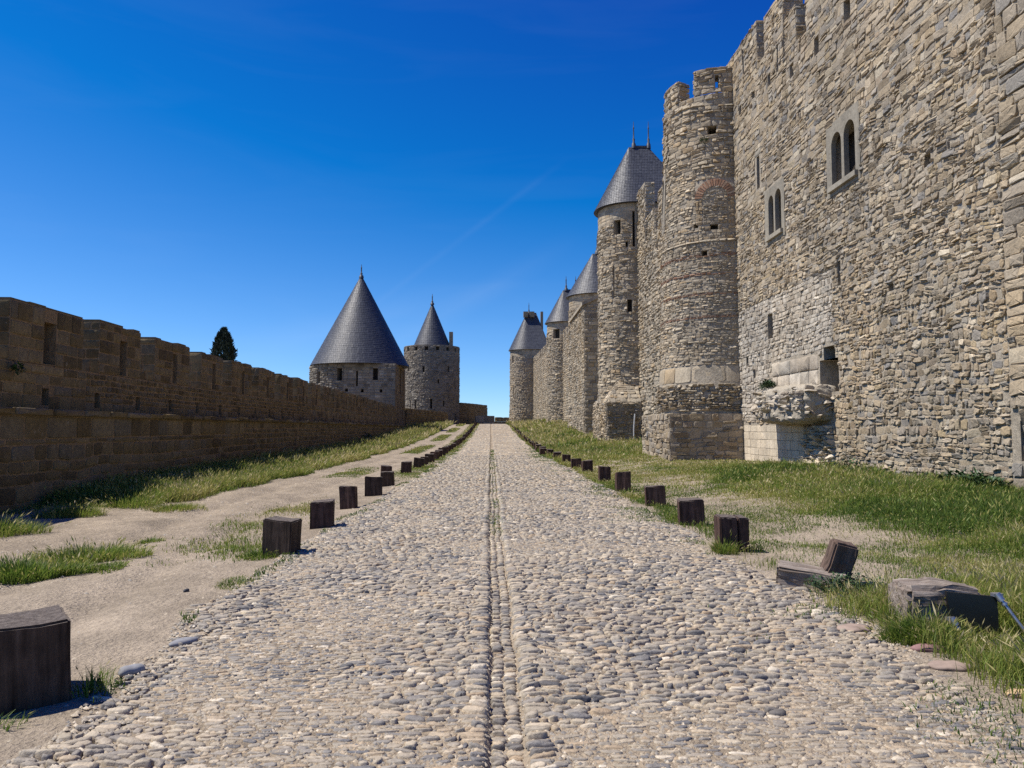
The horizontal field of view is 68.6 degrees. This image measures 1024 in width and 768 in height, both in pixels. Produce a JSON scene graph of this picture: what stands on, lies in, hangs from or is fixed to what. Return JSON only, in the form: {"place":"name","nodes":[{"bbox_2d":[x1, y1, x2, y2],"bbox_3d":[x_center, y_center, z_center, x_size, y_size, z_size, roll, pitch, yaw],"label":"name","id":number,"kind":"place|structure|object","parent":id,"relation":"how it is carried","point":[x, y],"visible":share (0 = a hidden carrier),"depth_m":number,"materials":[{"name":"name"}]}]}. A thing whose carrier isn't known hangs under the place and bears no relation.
{"place":"outdoors","nodes":[
{"label":"outdoors","id":0,"kind":"place"},
{"bbox_2d":[0,0,804,421],"label":"sky","id":1,"kind":"structure","parent":0,"point":[173,171],"materials":[{"name":"blue"}]},
{"bbox_2d":[0,424,1023,767],"bbox_3d":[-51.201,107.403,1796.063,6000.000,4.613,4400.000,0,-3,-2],"label":"ground","id":2,"kind":"structure","parent":0,"point":[142,604],"depth_m":8.84,"materials":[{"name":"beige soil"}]},
{"bbox_2d":[0,706,32,730],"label":"grass tuft","id":3,"kind":"object","parent":2,"relation":"on","point":[8,726],"visible":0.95,"depth_m":4.09,"materials":[{"name":"green plant"}]},
{"bbox_2d":[0,605,71,715],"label":"timber post","id":4,"kind":"object","parent":2,"relation":"on","point":[35,665],"visible":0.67,"depth_m":4.34,"materials":[{"name":"brown wood"}]},
{"bbox_2d":[0,509,71,538],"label":"grass tuft","id":5,"kind":"object","parent":2,"relation":"on","point":[10,529],"visible":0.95,"depth_m":11.45,"materials":[{"name":"green plant"}]},
{"bbox_2d":[0,551,109,584],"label":"grass tuft","id":6,"kind":"object","parent":2,"relation":"on","point":[20,571],"visible":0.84,"depth_m":8.21,"materials":[{"name":"green plant"}]},
{"bbox_2d":[24,497,110,518],"bbox_3d":[-8.201,2.276,13.854,1.647,0.378,1.495,3,-4,-38],"label":"grass tuft","id":7,"kind":"object","parent":2,"relation":"on","point":[62,512],"visible":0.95,"depth_m":13.67,"materials":[{"name":"green plant"}]},
{"bbox_2d":[17,536,164,565],"bbox_3d":[-5.268,2.096,9.435,1.588,0.381,1.463,-1,-4,21],"label":"grass tuft","id":8,"kind":"object","parent":2,"relation":"on","point":[124,551],"visible":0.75,"depth_m":9.38,"materials":[{"name":"green plant"}]},
{"bbox_2d":[58,659,135,697],"bbox_3d":[-2.554,1.787,4.619,0.500,0.210,0.672,0,-3,-2],"label":"grass tuft","id":9,"kind":"object","parent":2,"relation":"on","point":[90,687],"visible":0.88,"depth_m":4.59,"materials":[{"name":"green plant"}]},
{"bbox_2d":[82,558,130,574],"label":"grass tuft","id":10,"kind":"object","parent":2,"relation":"on","point":[105,567],"visible":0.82,"depth_m":8.61,"materials":[{"name":"green plant"}]},
{"bbox_2d":[84,490,165,508],"bbox_3d":[-8.134,2.368,15.521,1.864,0.376,1.498,0,-3,-2],"label":"grass tuft","id":11,"kind":"object","parent":2,"relation":"on","point":[119,504],"visible":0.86,"depth_m":15.34,"materials":[{"name":"green plant"}]},
{"bbox_2d":[118,664,145,676],"bbox_3d":[-2.474,1.860,4.880,0.096,0.083,0.167,-3,-5,42],"label":"loose stone","id":12,"kind":"object","parent":2,"relation":"on","point":[133,669],"visible":0.85,"depth_m":4.85,"materials":[{"name":"grey stone"}]},
{"bbox_2d":[137,534,165,543],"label":"grass tuft","id":13,"kind":"object","parent":2,"relation":"on","point":[144,541],"visible":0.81,"depth_m":11.05,"materials":[{"name":"green plant"}]},
{"bbox_2d":[140,497,208,512],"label":"grass tuft","id":14,"kind":"object","parent":2,"relation":"on","point":[182,506],"visible":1,"depth_m":14.96,"materials":[{"name":"green plant"}]},
{"bbox_2d":[0,297,406,511],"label":"rampart wall","id":15,"kind":"structure","parent":2,"relation":"on","point":[81,399],"depth_m":20.43,"materials":[{"name":"brown stone"}]},
{"bbox_2d":[9,360,25,374],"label":"leafy weed","id":16,"kind":"object","parent":15,"relation":"attached to","point":[14,367],"visible":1,"depth_m":15.59,"materials":[{"name":"green plant"}]},
{"bbox_2d":[209,326,237,360],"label":"cypress tree","id":17,"kind":"object","parent":2,"relation":"on","point":[223,342],"visible":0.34,"depth_m":59.20,"materials":[{"name":"green plant"}]},
{"bbox_2d":[212,574,259,589],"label":"grass tuft","id":18,"kind":"object","parent":2,"relation":"on","point":[236,580],"visible":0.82,"depth_m":7.74,"materials":[{"name":"green plant"}]},
{"bbox_2d":[0,419,478,566],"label":"grass","id":19,"kind":"structure","parent":2,"relation":"on","point":[199,481],"depth_m":21.18,"materials":[{"name":"green plant"}]},
{"bbox_2d":[235,545,280,560],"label":"grass tuft","id":20,"kind":"object","parent":2,"relation":"on","point":[259,555],"visible":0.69,"depth_m":9.35,"materials":[{"name":"green plant"}]},
{"bbox_2d":[262,516,301,557],"bbox_3d":[-2.931,2.045,9.565,0.402,0.690,0.348,0,-3,9],"label":"timber post","id":21,"kind":"object","parent":2,"relation":"on","point":[280,535],"visible":0.62,"depth_m":9.41,"materials":[{"name":"brown wood"}]},
{"bbox_2d":[310,499,334,528],"bbox_3d":[-3.112,2.224,12.306,0.388,0.652,0.340,0,-2,-9],"label":"timber post","id":22,"kind":"object","parent":2,"relation":"on","point":[322,513],"visible":0.65,"depth_m":12.15,"materials":[{"name":"brown wood"}]},
{"bbox_2d":[339,486,357,509],"bbox_3d":[-3.327,2.406,15.303,0.336,0.672,0.354,-2,-6,-2],"label":"timber post","id":23,"kind":"object","parent":2,"relation":"on","point":[348,496],"visible":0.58,"depth_m":15.15,"materials":[{"name":"brown wood"}]},
{"bbox_2d":[309,264,408,424],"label":"cone roofed tower","id":24,"kind":"structure","parent":2,"relation":"on","point":[359,352],"depth_m":97.45,"materials":[{"name":"grey stone"}]},
{"bbox_2d":[361,432,375,439],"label":"leafy weed","id":25,"kind":"object","parent":2,"relation":"on","point":[367,436],"visible":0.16,"depth_m":61.66,"materials":[{"name":"green plant"}]},
{"bbox_2d":[365,476,382,495],"bbox_3d":[-3.352,2.569,18.200,0.433,0.676,0.348,-1,-6,-7],"label":"timber post","id":26,"kind":"object","parent":2,"relation":"on","point":[373,486],"visible":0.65,"depth_m":18.04,"materials":[{"name":"brown wood"}]},
{"bbox_2d":[380,465,391,476],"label":"timber post","id":27,"kind":"object","parent":2,"relation":"on","point":[386,467],"visible":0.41,"depth_m":23.21,"materials":[{"name":"brown wood"}]},
{"bbox_2d":[380,471,394,486],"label":"timber post","id":28,"kind":"object","parent":2,"relation":"on","point":[388,479],"visible":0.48,"depth_m":21.20,"materials":[{"name":"brown wood"}]},
{"bbox_2d":[401,461,411,472],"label":"timber post","id":29,"kind":"object","parent":2,"relation":"on","point":[406,466],"visible":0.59,"depth_m":27.40,"materials":[{"name":"brown wood"}]},
{"bbox_2d":[413,457,424,467],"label":"timber post","id":30,"kind":"object","parent":2,"relation":"on","point":[418,462],"visible":0.63,"depth_m":30.60,"materials":[{"name":"brown wood"}]},
{"bbox_2d":[420,456,427,464],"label":"timber post","id":31,"kind":"object","parent":2,"relation":"on","point":[426,460],"visible":0.45,"depth_m":32.79,"materials":[{"name":"brown wood"}]},
{"bbox_2d":[405,408,447,424],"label":"parapet wall","id":32,"kind":"structure","parent":2,"relation":"on","point":[413,416],"depth_m":116.66,"materials":[{"name":"brown stone"}]},
{"bbox_2d":[425,453,434,461],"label":"timber post","id":33,"kind":"object","parent":2,"relation":"on","point":[431,458],"visible":0.5,"depth_m":35.08,"materials":[{"name":"brown wood"}]},
{"bbox_2d":[404,294,459,423],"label":"round tower","id":34,"kind":"structure","parent":2,"relation":"on","point":[432,371],"depth_m":138.74,"materials":[{"name":"grey stone"}]},
{"bbox_2d":[430,451,438,458],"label":"timber post","id":35,"kind":"object","parent":2,"relation":"on","point":[436,455],"visible":0.43,"depth_m":37.63,"materials":[{"name":"brown wood"}]},
{"bbox_2d":[435,450,442,457],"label":"timber post","id":36,"kind":"object","parent":2,"relation":"on","point":[440,453],"visible":0.43,"depth_m":40.23,"materials":[{"name":"brown wood"}]},
{"bbox_2d":[438,448,445,454],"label":"timber post","id":37,"kind":"object","parent":2,"relation":"on","point":[444,451],"visible":0.42,"depth_m":42.90,"materials":[{"name":"brown wood"}]},
{"bbox_2d":[459,403,487,423],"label":"parapet wall","id":38,"kind":"structure","parent":2,"relation":"on","point":[469,412],"depth_m":148.91,"materials":[{"name":"stone"}]},
{"bbox_2d":[475,416,493,423],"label":"parapet wall","id":39,"kind":"structure","parent":2,"relation":"on","point":[484,419],"depth_m":146.43,"materials":[{"name":"stone"}]},
{"bbox_2d":[494,417,508,423],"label":"parapet wall","id":40,"kind":"structure","parent":2,"relation":"on","point":[502,419],"depth_m":165.65,"materials":[{"name":"grey stone"}]},
{"bbox_2d":[509,305,546,421],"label":"roofed tower","id":41,"kind":"structure","parent":2,"relation":"on","point":[529,343],"depth_m":148.21,"materials":[{"name":"stone"}]},
{"bbox_2d":[533,344,546,419],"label":"curtain wall","id":42,"kind":"structure","parent":2,"relation":"on","point":[539,381],"depth_m":133.78,"materials":[{"name":"stone"}]},
{"bbox_2d":[539,448,546,454],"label":"timber post","id":43,"kind":"object","parent":2,"relation":"on","point":[542,451],"visible":0.59,"depth_m":43.14,"materials":[{"name":"brown wood"}]},
{"bbox_2d":[547,449,553,453],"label":"timber post","id":44,"kind":"object","parent":2,"relation":"on","point":[549,451],"visible":0.48,"depth_m":41.25,"materials":[{"name":"brown wood"}]},
{"bbox_2d":[553,452,561,457],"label":"timber post","id":45,"kind":"object","parent":2,"relation":"on","point":[555,453],"visible":0.39,"depth_m":37.76,"materials":[{"name":"brown wood"}]},
{"bbox_2d":[93,448,1023,767],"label":"grass","id":46,"kind":"structure","parent":2,"relation":"on","point":[535,456],"depth_m":6.23,"materials":[{"name":"green plant"}]},
{"bbox_2d":[545,276,575,421],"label":"roofed tower","id":47,"kind":"structure","parent":2,"relation":"on","point":[556,323],"depth_m":103.69,"materials":[{"name":"stone"}]},
{"bbox_2d":[562,325,568,421],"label":"curtain wall","id":48,"kind":"structure","parent":2,"relation":"on","point":[565,331],"depth_m":99.97,"materials":[{"name":"stone"}]},
{"bbox_2d":[562,454,570,462],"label":"timber post","id":49,"kind":"object","parent":2,"relation":"on","point":[565,457],"visible":0.6,"depth_m":33.78,"materials":[{"name":"brown wood"}]},
{"bbox_2d":[571,458,581,467],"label":"timber post","id":50,"kind":"object","parent":2,"relation":"on","point":[575,461],"visible":0.56,"depth_m":30.10,"materials":[{"name":"brown wood"}]},
{"bbox_2d":[566,239,597,427],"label":"roofed tower","id":51,"kind":"structure","parent":2,"relation":"on","point":[584,287],"depth_m":76.78,"materials":[{"name":"stone"}]},
{"bbox_2d":[569,295,598,433],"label":"buttress","id":52,"kind":"structure","parent":2,"relation":"on","point":[583,319],"depth_m":66.69,"materials":[{"name":"stone"}]},
{"bbox_2d":[581,460,592,471],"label":"timber post","id":53,"kind":"object","parent":2,"relation":"on","point":[587,465],"visible":0.54,"depth_m":27.00,"materials":[{"name":"brown wood"}]},
{"bbox_2d":[598,466,610,482],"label":"timber post","id":54,"kind":"object","parent":2,"relation":"on","point":[604,472],"visible":0.57,"depth_m":22.01,"materials":[{"name":"brown wood"}]},
{"bbox_2d":[615,471,630,491],"bbox_3d":[2.850,2.615,19.285,0.388,0.745,0.340,-1,-9,-2],"label":"timber post","id":55,"kind":"object","parent":2,"relation":"on","point":[623,481],"visible":0.55,"depth_m":19.15,"materials":[{"name":"brown wood"}]},
{"bbox_2d":[592,121,662,440],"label":"roofed tower","id":56,"kind":"structure","parent":2,"relation":"on","point":[617,405],"depth_m":54.07,"materials":[{"name":"stone"}]},
{"bbox_2d":[632,414,635,438],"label":"downpipe","id":57,"kind":"object","parent":56,"relation":"attached to","point":[634,426],"visible":0.69,"depth_m":51.59,"materials":[{"name":"grey metal"}]},
{"bbox_2d":[636,182,662,415],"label":"curtain wall","id":58,"kind":"structure","parent":2,"relation":"on","point":[649,232],"depth_m":50.10,"materials":[{"name":"stone"}]},
{"bbox_2d":[644,485,665,505],"bbox_3d":[2.969,2.412,15.578,0.413,0.615,0.344,-3,-4,4],"label":"timber post","id":59,"kind":"object","parent":2,"relation":"on","point":[656,493],"visible":0.56,"depth_m":15.43,"materials":[{"name":"brown wood"}]},
{"bbox_2d":[677,498,704,525],"bbox_3d":[2.995,2.241,12.576,0.422,0.648,0.344,-2,-1,5],"label":"timber post","id":60,"kind":"object","parent":2,"relation":"on","point":[690,511],"visible":0.54,"depth_m":12.42,"materials":[{"name":"brown wood"}]},
{"bbox_2d":[641,66,743,460],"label":"half round tower","id":61,"kind":"structure","parent":2,"relation":"on","point":[698,397],"depth_m":32.51,"materials":[{"name":"stone"}]},
{"bbox_2d":[697,530,750,554],"bbox_3d":[2.774,2.033,9.787,0.857,0.334,0.876,0,-3,-2],"label":"grass tuft","id":62,"kind":"object","parent":2,"relation":"on","point":[718,548],"visible":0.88,"depth_m":9.61,"materials":[{"name":"green plant"}]},
{"bbox_2d":[714,514,749,551],"bbox_3d":[2.926,2.070,9.974,0.392,0.677,0.346,-3,0,1],"label":"timber post","id":63,"kind":"object","parent":2,"relation":"on","point":[737,525],"visible":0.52,"depth_m":9.81,"materials":[{"name":"brown wood"}]},
{"bbox_2d":[505,417,1023,710],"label":"grass","id":64,"kind":"structure","parent":2,"relation":"on","point":[993,513],"depth_m":12.09,"materials":[{"name":"green plant"}]},
{"bbox_2d":[803,567,891,595],"bbox_3d":[3.255,1.931,7.343,0.884,0.256,0.771,0,-3,-2],"label":"leafy weed","id":65,"kind":"object","parent":2,"relation":"on","point":[816,583],"visible":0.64,"depth_m":7.28,"materials":[{"name":"green plant"}]},
{"bbox_2d":[838,457,861,467],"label":"leafy weed","id":66,"kind":"object","parent":2,"relation":"on","point":[850,463],"visible":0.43,"depth_m":21.29,"materials":[{"name":"green plant"}]},
{"bbox_2d":[726,0,1023,488],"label":"castle wall","id":67,"kind":"structure","parent":2,"relation":"on","point":[878,145],"depth_m":20.06,"materials":[{"name":"stone"}]},
{"bbox_2d":[758,379,775,389],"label":"leafy weed","id":68,"kind":"object","parent":67,"relation":"on","point":[766,384],"visible":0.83,"depth_m":26.26,"materials":[{"name":"green plant"}]},
{"bbox_2d":[764,176,785,246],"bbox_3d":[9.716,-6.324,27.759,0.260,2.100,1.900,0,-3,-2],"label":"twin window","id":69,"kind":"structure","parent":67,"relation":"in","point":[771,195],"depth_m":27.72,"materials":[{"name":"grey stone"}]},
{"bbox_2d":[826,100,861,199],"bbox_3d":[9.870,-6.917,22.386,0.260,2.250,2.100,0,-3,-2],"label":"twin window","id":70,"kind":"structure","parent":67,"relation":"in","point":[841,126],"depth_m":22.31,"materials":[{"name":"grey stone"}]},
{"bbox_2d":[857,601,994,651],"bbox_3d":[3.082,1.812,5.676,1.079,0.320,0.836,2,-4,-31],"label":"grass tuft","id":71,"kind":"object","parent":2,"relation":"on","point":[898,636],"visible":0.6,"depth_m":5.64,"materials":[{"name":"green plant"}]},
{"bbox_2d":[910,643,945,652],"bbox_3d":[3.021,1.918,5.432,0.267,0.077,0.114,0,-3,-2],"label":"loose stone","id":72,"kind":"object","parent":2,"relation":"on","point":[916,647],"visible":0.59,"depth_m":5.39,"materials":[{"name":"stone"}]},
{"bbox_2d":[927,660,971,671],"bbox_3d":[2.943,1.893,5.029,0.311,0.068,0.171,0,-3,-2],"label":"loose stone","id":73,"kind":"object","parent":2,"relation":"on","point":[948,665],"visible":0.82,"depth_m":4.98,"materials":[{"name":"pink stone"}]},
{"bbox_2d":[888,577,1023,640],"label":"plated log","id":74,"kind":"object","parent":2,"relation":"on","point":[970,603],"visible":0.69,"depth_m":5.89,"materials":[{"name":"metal"}]},
{"bbox_2d":[935,467,1013,488],"bbox_3d":[9.754,2.006,15.875,0.978,0.550,2.140,0,-3,5],"label":"leafy weed","id":75,"kind":"object","parent":2,"relation":"on","point":[973,475],"visible":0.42,"depth_m":15.57,"materials":[{"name":"green plant"}]},
{"bbox_2d":[964,632,1023,674],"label":"grass tuft","id":76,"kind":"object","parent":2,"relation":"on","point":[1019,642],"visible":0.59,"depth_m":4.93,"materials":[{"name":"green plant"}]},
{"bbox_2d":[1004,688,1023,698],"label":"loose stone","id":77,"kind":"object","parent":2,"relation":"on","point":[1014,691],"visible":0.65,"depth_m":4.49,"materials":[{"name":"beige stone"}]},
{"bbox_2d":[1,424,1023,767],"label":"road","id":78,"kind":"structure","parent":0,"point":[427,620],"depth_m":5.00,"materials":[{"name":"grey stone"}]},
{"bbox_2d":[168,637,197,646],"bbox_3d":[-2.449,1.921,5.580,0.094,0.064,0.213,-3,-4,39],"label":"loose stone","id":79,"kind":"object","parent":78,"relation":"on","point":[187,640],"visible":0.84,"depth_m":5.57,"materials":[{"name":"grey stone"}]},
{"bbox_2d":[776,559,847,589],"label":"fallen beam","id":80,"kind":"structure","parent":78,"relation":"on","point":[791,574],"depth_m":7.57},
{"bbox_2d":[820,538,858,578],"bbox_3d":[3.302,1.850,7.621,0.260,0.536,0.257,16,6,8],"label":"leaning block","id":81,"kind":"object","parent":78,"relation":"on","point":[840,556],"depth_m":7.50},
{"bbox_2d":[837,623,870,632],"bbox_3d":[2.693,1.934,5.921,0.276,0.064,0.191,0,-3,6],"label":"loose stone","id":82,"kind":"object","parent":78,"relation":"on","point":[850,626],"visible":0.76,"depth_m":5.89,"materials":[{"name":"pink stone"}]}
]}

